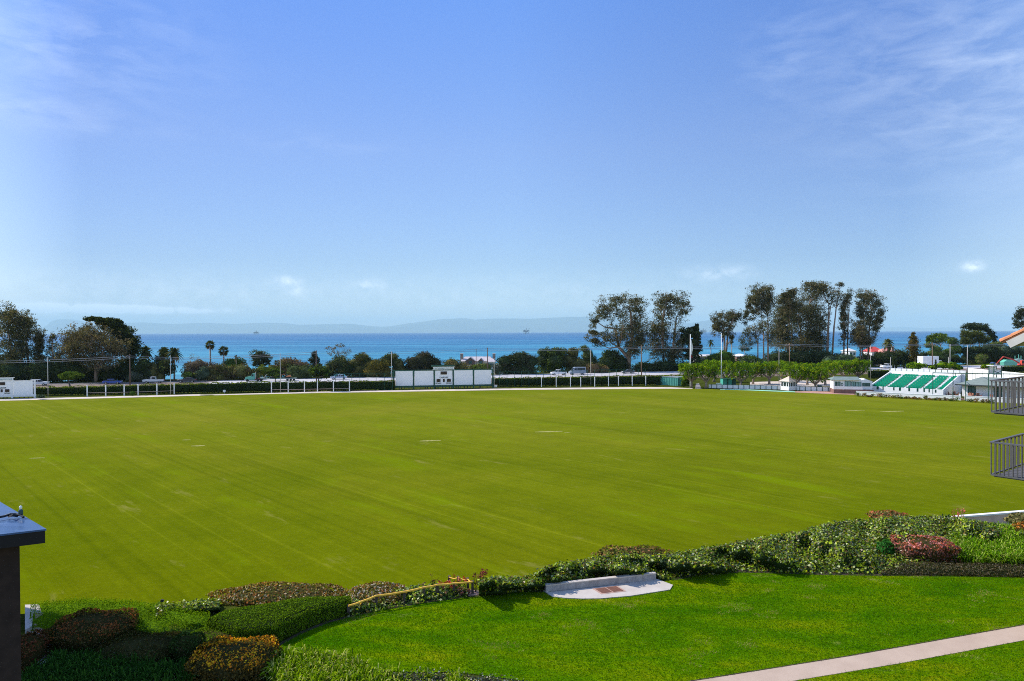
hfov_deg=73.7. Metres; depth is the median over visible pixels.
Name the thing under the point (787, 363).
ficus tree
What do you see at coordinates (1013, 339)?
apartment building
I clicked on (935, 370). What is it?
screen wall
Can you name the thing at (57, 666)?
strap leaf plants
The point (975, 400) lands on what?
flower bed
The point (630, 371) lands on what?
sedan car
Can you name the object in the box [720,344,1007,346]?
overhead cable
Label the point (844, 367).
ficus tree
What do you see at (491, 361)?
house
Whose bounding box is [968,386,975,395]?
door
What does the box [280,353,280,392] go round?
pole
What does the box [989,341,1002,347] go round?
shrub
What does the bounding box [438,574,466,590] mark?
flowering plant
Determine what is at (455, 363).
shrub
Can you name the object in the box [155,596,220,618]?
ivy
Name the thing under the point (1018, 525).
shrub
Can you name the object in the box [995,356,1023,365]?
excavator
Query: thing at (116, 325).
cypress tree
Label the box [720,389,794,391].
line marking
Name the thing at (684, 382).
shrub
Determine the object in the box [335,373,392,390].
fence
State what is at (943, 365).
shrub
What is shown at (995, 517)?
garden wall
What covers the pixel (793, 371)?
ficus tree
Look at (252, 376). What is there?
tractor lorry
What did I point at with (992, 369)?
lookout booth
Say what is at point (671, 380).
storage shed
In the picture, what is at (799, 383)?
dirt lot
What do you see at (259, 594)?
shrub
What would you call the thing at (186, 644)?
shrub
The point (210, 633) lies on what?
hedge mound
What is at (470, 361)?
house
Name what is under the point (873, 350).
house
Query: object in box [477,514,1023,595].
ivy
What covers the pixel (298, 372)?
shrub
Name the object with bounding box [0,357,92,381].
shrub
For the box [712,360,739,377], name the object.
ficus tree
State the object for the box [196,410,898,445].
worn patches
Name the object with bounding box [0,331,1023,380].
sea
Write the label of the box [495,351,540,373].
shrub
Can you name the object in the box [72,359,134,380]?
shrub
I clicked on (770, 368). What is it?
ficus tree
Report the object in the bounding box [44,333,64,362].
eucalyptus tree
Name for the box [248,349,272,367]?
pine tree
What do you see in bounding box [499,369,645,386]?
fence
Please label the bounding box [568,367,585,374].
passenger van
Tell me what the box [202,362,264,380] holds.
shrub
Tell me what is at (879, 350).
house
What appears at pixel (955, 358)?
shrub
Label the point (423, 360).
shrub
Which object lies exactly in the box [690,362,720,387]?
ficus tree
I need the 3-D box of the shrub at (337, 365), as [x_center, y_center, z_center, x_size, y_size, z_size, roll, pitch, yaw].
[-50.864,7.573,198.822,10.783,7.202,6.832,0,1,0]
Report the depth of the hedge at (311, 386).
151.19 m
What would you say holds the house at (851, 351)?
on the ground at (696, 380)
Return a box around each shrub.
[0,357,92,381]
[21,628,51,671]
[45,607,142,653]
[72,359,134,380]
[88,630,183,667]
[124,371,147,381]
[127,356,157,377]
[149,362,165,379]
[167,631,205,662]
[179,359,208,377]
[181,371,194,378]
[182,634,282,680]
[194,365,209,380]
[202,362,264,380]
[205,581,348,605]
[221,357,246,366]
[252,364,283,377]
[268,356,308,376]
[284,364,312,378]
[320,355,355,376]
[344,581,406,603]
[346,352,374,376]
[363,358,392,376]
[380,352,407,375]
[405,350,442,369]
[438,357,468,375]
[468,362,491,368]
[493,363,503,374]
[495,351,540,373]
[535,346,567,372]
[561,347,590,371]
[580,345,597,363]
[585,362,610,372]
[590,544,674,557]
[595,349,632,370]
[631,358,708,370]
[681,373,687,386]
[704,350,739,362]
[739,353,766,363]
[764,348,845,365]
[822,353,862,362]
[857,348,916,365]
[865,509,907,520]
[876,539,895,554]
[890,534,962,563]
[906,362,927,368]
[919,351,969,364]
[924,341,943,355]
[928,361,953,368]
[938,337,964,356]
[949,361,962,369]
[961,343,1003,360]
[964,343,1016,363]
[975,353,987,363]
[980,363,993,368]
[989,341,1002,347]
[996,345,1023,360]
[1003,512,1023,522]
[1012,521,1023,531]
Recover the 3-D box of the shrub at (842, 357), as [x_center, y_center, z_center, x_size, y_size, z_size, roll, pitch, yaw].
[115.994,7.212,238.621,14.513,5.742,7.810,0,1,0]
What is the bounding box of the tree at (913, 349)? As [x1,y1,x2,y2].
[904,332,922,361]
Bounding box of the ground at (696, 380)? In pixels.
[0,364,1023,680]
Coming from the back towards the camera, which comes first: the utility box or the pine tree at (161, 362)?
the pine tree at (161, 362)
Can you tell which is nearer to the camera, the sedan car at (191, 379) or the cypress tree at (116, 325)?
the sedan car at (191, 379)
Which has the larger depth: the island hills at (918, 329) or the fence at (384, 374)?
the island hills at (918, 329)
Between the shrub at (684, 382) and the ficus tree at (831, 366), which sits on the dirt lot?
the ficus tree at (831, 366)
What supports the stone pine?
on the ground at (696, 380)
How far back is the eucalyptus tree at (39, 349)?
187.31 m
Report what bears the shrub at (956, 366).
on the ground at (696, 380)
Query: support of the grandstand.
on the ground at (696, 380)
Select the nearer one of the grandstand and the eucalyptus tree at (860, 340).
the grandstand
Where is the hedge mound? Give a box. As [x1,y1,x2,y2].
[191,625,269,652]
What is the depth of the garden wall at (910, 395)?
131.81 m
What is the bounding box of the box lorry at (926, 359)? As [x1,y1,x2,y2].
[917,356,942,367]
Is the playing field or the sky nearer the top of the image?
the sky
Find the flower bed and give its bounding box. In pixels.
[854,392,994,402]
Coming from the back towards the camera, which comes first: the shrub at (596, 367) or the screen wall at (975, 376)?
the shrub at (596, 367)
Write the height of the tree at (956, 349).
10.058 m
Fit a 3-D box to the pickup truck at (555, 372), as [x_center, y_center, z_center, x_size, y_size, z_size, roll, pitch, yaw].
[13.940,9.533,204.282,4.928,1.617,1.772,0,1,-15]
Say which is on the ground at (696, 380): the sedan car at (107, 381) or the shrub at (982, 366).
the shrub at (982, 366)
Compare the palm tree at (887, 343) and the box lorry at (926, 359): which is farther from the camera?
the palm tree at (887, 343)
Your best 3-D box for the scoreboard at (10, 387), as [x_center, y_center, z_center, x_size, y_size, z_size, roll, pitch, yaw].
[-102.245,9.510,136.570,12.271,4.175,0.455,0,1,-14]
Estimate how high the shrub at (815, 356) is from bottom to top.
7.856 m
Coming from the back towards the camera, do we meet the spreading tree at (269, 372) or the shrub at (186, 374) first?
the shrub at (186, 374)
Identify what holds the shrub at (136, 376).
on the ground at (696, 380)
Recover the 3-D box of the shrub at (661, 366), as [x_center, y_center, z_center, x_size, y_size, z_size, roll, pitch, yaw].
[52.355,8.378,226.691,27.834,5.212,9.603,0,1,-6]
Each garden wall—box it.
[709,384,779,388]
[797,386,829,390]
[856,391,958,399]
[951,510,1023,524]
[966,396,1020,402]
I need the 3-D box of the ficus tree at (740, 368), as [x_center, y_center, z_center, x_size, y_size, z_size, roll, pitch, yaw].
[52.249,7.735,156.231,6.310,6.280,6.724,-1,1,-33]
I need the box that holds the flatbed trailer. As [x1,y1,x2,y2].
[260,377,295,380]
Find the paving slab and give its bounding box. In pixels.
[543,579,672,598]
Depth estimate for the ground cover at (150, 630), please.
21.24 m
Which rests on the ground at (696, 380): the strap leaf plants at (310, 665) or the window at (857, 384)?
the strap leaf plants at (310, 665)
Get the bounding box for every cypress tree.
[83,315,144,363]
[308,351,322,367]
[678,323,702,360]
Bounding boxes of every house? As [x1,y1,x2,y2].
[460,353,495,365]
[488,358,495,372]
[693,354,708,361]
[735,354,743,360]
[841,348,855,355]
[863,347,886,365]
[877,346,894,365]
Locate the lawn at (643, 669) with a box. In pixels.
[281,573,1023,680]
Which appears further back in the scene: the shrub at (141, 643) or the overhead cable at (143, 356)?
the overhead cable at (143, 356)
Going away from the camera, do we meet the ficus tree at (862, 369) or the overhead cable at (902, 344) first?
the ficus tree at (862, 369)
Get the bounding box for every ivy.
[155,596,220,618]
[347,582,467,616]
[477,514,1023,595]
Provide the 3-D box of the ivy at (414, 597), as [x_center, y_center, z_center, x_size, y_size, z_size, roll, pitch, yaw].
[-4.024,10.115,26.496,5.236,1.856,3.512,0,1,-23]
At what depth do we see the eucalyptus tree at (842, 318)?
253.60 m
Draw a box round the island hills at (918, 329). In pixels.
[879,327,967,330]
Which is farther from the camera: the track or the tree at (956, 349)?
the tree at (956, 349)
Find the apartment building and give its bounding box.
[989,327,1023,480]
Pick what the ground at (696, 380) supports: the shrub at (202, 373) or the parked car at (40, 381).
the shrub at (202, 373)
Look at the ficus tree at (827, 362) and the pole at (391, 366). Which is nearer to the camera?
the pole at (391, 366)
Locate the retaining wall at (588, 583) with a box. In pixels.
[545,572,655,591]
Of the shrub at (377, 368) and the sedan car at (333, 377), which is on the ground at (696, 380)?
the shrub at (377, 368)
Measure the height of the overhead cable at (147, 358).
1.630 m
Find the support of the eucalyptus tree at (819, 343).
on the ground at (696, 380)
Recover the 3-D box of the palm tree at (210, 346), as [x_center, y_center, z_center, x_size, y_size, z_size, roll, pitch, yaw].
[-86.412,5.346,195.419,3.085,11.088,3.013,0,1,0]
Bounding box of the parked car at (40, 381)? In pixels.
[31,379,48,385]
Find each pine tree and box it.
[152,347,177,380]
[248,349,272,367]
[738,331,756,351]
[1011,306,1023,329]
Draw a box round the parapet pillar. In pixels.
[0,502,45,680]
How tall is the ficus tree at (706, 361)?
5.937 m
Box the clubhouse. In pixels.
[955,377,1021,397]
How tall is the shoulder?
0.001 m
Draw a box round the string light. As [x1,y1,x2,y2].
[0,505,24,517]
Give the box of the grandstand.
[872,371,960,394]
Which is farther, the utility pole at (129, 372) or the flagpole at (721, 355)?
the utility pole at (129, 372)
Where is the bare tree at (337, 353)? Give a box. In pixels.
[325,343,350,374]
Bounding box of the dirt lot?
[750,380,829,385]
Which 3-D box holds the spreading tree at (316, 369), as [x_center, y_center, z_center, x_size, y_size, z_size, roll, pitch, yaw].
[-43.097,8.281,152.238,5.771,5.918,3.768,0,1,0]
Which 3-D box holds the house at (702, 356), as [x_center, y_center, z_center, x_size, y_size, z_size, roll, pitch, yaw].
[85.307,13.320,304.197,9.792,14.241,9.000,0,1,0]
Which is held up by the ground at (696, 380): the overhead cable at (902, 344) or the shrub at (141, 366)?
the shrub at (141, 366)
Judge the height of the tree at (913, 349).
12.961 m
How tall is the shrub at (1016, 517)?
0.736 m
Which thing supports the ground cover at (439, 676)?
on the ground at (696, 380)
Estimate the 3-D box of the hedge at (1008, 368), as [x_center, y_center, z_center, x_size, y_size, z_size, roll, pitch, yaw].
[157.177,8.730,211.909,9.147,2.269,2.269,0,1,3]
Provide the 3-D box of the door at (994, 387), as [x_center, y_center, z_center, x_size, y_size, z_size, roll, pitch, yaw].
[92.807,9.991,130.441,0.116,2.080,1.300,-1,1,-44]
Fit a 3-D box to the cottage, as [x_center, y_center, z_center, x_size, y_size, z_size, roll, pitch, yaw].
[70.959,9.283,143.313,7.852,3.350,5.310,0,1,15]
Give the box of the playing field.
[0,389,1023,613]
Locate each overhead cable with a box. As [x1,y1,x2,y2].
[19,354,306,362]
[22,352,309,360]
[388,348,638,353]
[410,347,624,351]
[645,345,953,348]
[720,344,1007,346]
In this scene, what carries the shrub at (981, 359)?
on the ground at (696, 380)
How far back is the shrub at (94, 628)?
21.76 m
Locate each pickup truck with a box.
[142,377,163,382]
[550,370,566,374]
[880,364,891,368]
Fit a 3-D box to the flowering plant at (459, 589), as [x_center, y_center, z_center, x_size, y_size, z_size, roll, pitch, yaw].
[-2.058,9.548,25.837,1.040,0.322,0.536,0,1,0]
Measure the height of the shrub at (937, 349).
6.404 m
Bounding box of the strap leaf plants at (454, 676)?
[372,663,476,680]
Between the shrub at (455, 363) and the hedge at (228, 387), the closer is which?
the hedge at (228, 387)
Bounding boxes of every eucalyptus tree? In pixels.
[0,301,42,366]
[30,328,49,365]
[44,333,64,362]
[51,321,134,381]
[584,291,654,368]
[643,290,691,363]
[709,308,744,351]
[740,282,779,361]
[743,315,780,357]
[765,287,810,352]
[769,295,831,351]
[779,279,835,352]
[826,282,846,355]
[836,287,854,354]
[848,288,888,365]
[849,317,880,358]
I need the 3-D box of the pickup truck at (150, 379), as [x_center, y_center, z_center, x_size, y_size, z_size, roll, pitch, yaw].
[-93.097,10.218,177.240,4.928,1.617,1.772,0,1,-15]
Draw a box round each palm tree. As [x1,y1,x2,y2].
[137,345,154,360]
[165,347,182,380]
[204,340,214,363]
[218,346,228,363]
[706,340,714,350]
[882,338,894,350]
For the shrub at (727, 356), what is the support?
on the ground at (696, 380)
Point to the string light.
(20, 512)
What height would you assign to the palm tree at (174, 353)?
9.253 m
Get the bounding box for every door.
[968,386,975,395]
[994,387,1001,396]
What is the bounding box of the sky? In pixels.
[0,0,1023,333]
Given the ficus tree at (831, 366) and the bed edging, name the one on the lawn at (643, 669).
the bed edging
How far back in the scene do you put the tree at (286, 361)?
195.31 m
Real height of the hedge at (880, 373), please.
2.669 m
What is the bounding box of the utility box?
[25,604,42,633]
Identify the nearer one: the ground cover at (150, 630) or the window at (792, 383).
the ground cover at (150, 630)
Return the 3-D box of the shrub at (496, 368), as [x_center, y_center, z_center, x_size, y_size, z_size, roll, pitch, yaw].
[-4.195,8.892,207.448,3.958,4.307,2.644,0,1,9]
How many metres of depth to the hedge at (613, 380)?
163.90 m
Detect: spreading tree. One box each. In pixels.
[57,371,84,386]
[262,367,283,381]
[308,364,331,380]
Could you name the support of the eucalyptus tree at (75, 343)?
on the ground at (696, 380)
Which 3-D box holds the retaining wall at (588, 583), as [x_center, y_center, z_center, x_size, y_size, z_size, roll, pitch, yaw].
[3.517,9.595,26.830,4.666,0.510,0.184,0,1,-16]
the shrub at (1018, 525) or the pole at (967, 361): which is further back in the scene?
the pole at (967, 361)
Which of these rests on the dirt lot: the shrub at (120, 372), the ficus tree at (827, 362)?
the ficus tree at (827, 362)
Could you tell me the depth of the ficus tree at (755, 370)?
167.02 m
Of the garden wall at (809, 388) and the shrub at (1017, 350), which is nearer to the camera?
the garden wall at (809, 388)
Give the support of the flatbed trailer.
on the road at (504, 376)
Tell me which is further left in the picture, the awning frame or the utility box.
the utility box
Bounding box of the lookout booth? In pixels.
[986,365,1003,377]
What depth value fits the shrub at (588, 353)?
225.63 m
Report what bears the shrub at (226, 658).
on the ground at (696, 380)
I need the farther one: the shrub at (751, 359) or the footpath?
the shrub at (751, 359)
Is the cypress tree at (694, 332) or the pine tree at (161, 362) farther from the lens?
the cypress tree at (694, 332)
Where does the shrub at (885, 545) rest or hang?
on the ground at (696, 380)
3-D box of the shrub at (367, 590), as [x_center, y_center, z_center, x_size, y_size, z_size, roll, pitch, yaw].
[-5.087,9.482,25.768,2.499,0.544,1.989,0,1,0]
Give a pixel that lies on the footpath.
(905, 654)
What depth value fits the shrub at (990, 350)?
274.11 m
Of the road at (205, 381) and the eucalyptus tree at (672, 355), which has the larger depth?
the eucalyptus tree at (672, 355)
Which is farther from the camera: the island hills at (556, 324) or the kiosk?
the island hills at (556, 324)
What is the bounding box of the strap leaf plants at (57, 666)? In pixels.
[21,647,198,680]
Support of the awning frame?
on the ground at (696, 380)
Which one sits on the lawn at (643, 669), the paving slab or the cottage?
the paving slab
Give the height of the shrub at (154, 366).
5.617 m
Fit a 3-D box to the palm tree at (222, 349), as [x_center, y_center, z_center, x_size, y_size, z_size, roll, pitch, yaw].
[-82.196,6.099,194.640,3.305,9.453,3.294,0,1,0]
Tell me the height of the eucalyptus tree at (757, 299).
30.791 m
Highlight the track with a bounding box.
[0,387,691,400]
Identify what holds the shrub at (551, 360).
on the ground at (696, 380)
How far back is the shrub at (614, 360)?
222.68 m
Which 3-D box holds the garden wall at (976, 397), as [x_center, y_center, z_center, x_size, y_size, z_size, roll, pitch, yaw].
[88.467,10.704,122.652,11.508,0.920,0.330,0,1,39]
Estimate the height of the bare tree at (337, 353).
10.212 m
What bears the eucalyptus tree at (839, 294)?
on the ground at (696, 380)
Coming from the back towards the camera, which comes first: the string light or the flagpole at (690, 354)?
the flagpole at (690, 354)
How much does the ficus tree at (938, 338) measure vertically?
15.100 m
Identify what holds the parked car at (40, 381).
on the road at (205, 381)
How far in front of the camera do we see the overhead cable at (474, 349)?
200.44 m
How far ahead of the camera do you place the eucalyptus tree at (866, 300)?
254.53 m
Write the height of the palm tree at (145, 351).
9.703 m
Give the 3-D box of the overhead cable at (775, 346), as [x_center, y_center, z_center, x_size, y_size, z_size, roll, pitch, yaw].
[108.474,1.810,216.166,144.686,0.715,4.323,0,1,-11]
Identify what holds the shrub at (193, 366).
on the ground at (696, 380)
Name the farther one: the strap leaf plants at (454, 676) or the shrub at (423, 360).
the shrub at (423, 360)
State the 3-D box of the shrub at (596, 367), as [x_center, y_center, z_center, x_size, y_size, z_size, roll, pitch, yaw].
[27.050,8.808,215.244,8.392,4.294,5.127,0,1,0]
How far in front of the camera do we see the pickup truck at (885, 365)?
234.20 m
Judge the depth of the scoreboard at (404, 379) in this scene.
157.33 m
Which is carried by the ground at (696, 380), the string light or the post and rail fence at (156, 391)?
the post and rail fence at (156, 391)
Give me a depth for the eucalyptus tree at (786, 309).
248.12 m
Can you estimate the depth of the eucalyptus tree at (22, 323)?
185.79 m
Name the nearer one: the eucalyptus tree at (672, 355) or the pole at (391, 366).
the pole at (391, 366)
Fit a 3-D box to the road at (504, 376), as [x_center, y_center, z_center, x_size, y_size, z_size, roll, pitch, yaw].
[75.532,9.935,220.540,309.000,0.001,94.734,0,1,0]
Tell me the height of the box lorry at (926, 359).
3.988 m
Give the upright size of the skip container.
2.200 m
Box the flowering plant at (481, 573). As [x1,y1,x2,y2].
[472,568,487,591]
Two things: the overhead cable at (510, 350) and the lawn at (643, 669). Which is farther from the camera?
the overhead cable at (510, 350)
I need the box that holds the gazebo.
[779,376,797,390]
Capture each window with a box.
[782,382,794,385]
[845,381,850,386]
[855,382,860,386]
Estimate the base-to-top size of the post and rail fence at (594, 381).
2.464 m
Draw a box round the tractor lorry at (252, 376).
[245,373,262,380]
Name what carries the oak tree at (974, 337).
on the ground at (696, 380)
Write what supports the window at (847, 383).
in the cottage
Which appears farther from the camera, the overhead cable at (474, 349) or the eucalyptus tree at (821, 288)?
the eucalyptus tree at (821, 288)
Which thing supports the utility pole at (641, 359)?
on the ground at (696, 380)
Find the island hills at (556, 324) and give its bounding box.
[39,317,770,333]
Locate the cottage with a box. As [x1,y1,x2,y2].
[828,376,873,393]
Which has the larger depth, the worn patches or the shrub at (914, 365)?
the shrub at (914, 365)
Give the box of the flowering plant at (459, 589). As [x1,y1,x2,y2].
[444,587,470,595]
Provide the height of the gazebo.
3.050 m
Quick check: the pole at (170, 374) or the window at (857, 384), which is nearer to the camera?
the window at (857, 384)
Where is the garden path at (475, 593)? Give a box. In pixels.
[468,590,478,595]
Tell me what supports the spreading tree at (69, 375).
on the ground at (696, 380)
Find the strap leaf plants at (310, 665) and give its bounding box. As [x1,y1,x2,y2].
[259,642,393,680]
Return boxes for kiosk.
[720,378,735,384]
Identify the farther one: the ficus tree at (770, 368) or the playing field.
the ficus tree at (770, 368)
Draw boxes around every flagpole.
[690,334,690,384]
[721,333,721,377]
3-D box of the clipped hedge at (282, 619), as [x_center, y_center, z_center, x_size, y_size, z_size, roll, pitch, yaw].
[-7.739,9.393,23.098,4.770,0.780,2.196,-1,1,-26]
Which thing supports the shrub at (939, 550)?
on the ground at (696, 380)
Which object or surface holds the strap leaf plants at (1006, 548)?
on the ground at (696, 380)
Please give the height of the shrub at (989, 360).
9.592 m
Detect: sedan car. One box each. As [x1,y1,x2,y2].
[102,379,122,383]
[177,377,196,382]
[330,374,346,379]
[621,369,634,373]
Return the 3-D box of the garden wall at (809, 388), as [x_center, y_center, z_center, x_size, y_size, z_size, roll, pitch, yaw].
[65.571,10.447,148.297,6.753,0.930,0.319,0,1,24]
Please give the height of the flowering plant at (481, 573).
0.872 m
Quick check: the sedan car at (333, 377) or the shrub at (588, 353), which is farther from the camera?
the shrub at (588, 353)
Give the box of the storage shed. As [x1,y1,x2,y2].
[657,376,682,385]
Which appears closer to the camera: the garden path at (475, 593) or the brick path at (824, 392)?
the garden path at (475, 593)
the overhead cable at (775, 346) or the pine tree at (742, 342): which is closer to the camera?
the overhead cable at (775, 346)
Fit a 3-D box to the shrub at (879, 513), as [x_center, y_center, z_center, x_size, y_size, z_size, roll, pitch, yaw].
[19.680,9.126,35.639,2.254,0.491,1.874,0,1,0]
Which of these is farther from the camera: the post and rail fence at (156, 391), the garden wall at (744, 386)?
the garden wall at (744, 386)
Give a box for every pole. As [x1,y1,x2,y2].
[129,354,130,384]
[170,355,170,394]
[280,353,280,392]
[391,351,391,389]
[641,345,641,374]
[967,345,967,377]
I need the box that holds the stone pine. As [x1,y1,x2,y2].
[960,322,997,345]
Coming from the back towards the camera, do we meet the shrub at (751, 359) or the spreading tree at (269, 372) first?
the shrub at (751, 359)
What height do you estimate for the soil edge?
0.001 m
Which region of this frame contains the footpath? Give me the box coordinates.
[697,625,1023,680]
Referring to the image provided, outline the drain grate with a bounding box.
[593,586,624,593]
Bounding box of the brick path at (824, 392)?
[795,391,853,394]
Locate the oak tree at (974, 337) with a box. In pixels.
[959,329,991,346]
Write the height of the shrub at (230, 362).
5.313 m
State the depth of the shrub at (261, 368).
192.45 m
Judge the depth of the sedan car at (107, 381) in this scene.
173.31 m
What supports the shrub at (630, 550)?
on the ground at (696, 380)
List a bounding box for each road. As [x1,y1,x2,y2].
[33,380,220,385]
[210,365,1013,383]
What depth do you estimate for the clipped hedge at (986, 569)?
28.04 m
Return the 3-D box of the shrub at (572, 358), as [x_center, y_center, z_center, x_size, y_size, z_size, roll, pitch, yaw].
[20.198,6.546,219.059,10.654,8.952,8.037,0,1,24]
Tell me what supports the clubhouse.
on the ground at (696, 380)
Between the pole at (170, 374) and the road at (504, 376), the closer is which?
the pole at (170, 374)
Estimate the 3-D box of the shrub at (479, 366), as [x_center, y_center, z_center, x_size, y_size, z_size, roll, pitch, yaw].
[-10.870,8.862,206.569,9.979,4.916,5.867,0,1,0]
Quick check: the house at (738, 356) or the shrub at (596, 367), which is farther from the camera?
the house at (738, 356)
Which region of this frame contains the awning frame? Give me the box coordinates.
[932,372,1023,400]
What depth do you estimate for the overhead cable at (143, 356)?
166.22 m
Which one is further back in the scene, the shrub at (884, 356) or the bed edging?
the shrub at (884, 356)
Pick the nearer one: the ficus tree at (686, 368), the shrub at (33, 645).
the shrub at (33, 645)
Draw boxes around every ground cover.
[25,624,277,680]
[29,596,210,633]
[327,666,527,680]
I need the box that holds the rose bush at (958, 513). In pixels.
[951,508,964,521]
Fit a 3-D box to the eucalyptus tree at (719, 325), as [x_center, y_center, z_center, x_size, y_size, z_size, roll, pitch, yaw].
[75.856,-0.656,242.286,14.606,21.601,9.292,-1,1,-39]
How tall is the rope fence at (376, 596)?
0.661 m
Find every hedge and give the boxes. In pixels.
[33,381,250,395]
[206,596,351,640]
[250,380,394,391]
[491,374,691,386]
[868,369,889,378]
[880,562,1023,577]
[1002,365,1023,371]
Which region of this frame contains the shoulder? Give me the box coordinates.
[33,365,1000,387]
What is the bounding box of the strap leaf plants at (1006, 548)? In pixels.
[947,520,1023,565]
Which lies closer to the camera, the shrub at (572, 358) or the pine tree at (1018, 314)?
the shrub at (572, 358)
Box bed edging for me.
[280,570,999,644]
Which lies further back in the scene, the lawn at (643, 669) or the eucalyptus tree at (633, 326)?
the eucalyptus tree at (633, 326)
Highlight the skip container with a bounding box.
[1000,360,1016,365]
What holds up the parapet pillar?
on the ground at (696, 380)
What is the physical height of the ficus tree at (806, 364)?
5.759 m
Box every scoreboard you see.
[0,377,35,397]
[393,365,493,388]
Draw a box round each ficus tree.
[678,361,705,387]
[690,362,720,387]
[701,359,724,381]
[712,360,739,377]
[725,361,755,384]
[740,362,764,383]
[754,361,782,383]
[768,360,794,381]
[779,364,810,385]
[793,361,817,384]
[803,366,829,386]
[812,362,839,384]
[821,359,844,376]
[832,360,857,376]
[845,358,872,377]
[925,332,948,347]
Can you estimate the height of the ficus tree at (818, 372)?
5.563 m
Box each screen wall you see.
[890,368,965,391]
[968,368,1023,379]
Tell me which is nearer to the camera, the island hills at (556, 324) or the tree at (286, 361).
the tree at (286, 361)
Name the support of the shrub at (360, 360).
on the ground at (696, 380)
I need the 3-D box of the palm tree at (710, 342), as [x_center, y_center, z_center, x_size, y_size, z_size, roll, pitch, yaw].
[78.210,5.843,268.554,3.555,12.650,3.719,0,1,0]
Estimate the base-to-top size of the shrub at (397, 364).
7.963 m
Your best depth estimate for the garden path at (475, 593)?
26.01 m
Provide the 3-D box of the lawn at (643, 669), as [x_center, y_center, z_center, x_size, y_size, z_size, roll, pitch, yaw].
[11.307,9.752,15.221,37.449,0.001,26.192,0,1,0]
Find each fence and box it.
[86,383,174,396]
[271,380,349,392]
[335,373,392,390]
[347,575,473,615]
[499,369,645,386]
[541,376,645,386]
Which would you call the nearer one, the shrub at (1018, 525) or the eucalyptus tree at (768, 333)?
the shrub at (1018, 525)
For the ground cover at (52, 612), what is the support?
on the ground at (696, 380)
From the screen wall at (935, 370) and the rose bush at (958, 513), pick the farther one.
the screen wall at (935, 370)
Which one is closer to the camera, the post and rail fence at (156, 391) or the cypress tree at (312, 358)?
the post and rail fence at (156, 391)
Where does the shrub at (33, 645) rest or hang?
on the ground at (696, 380)
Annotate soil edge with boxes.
[690,624,1023,680]
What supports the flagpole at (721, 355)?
on the ground at (696, 380)

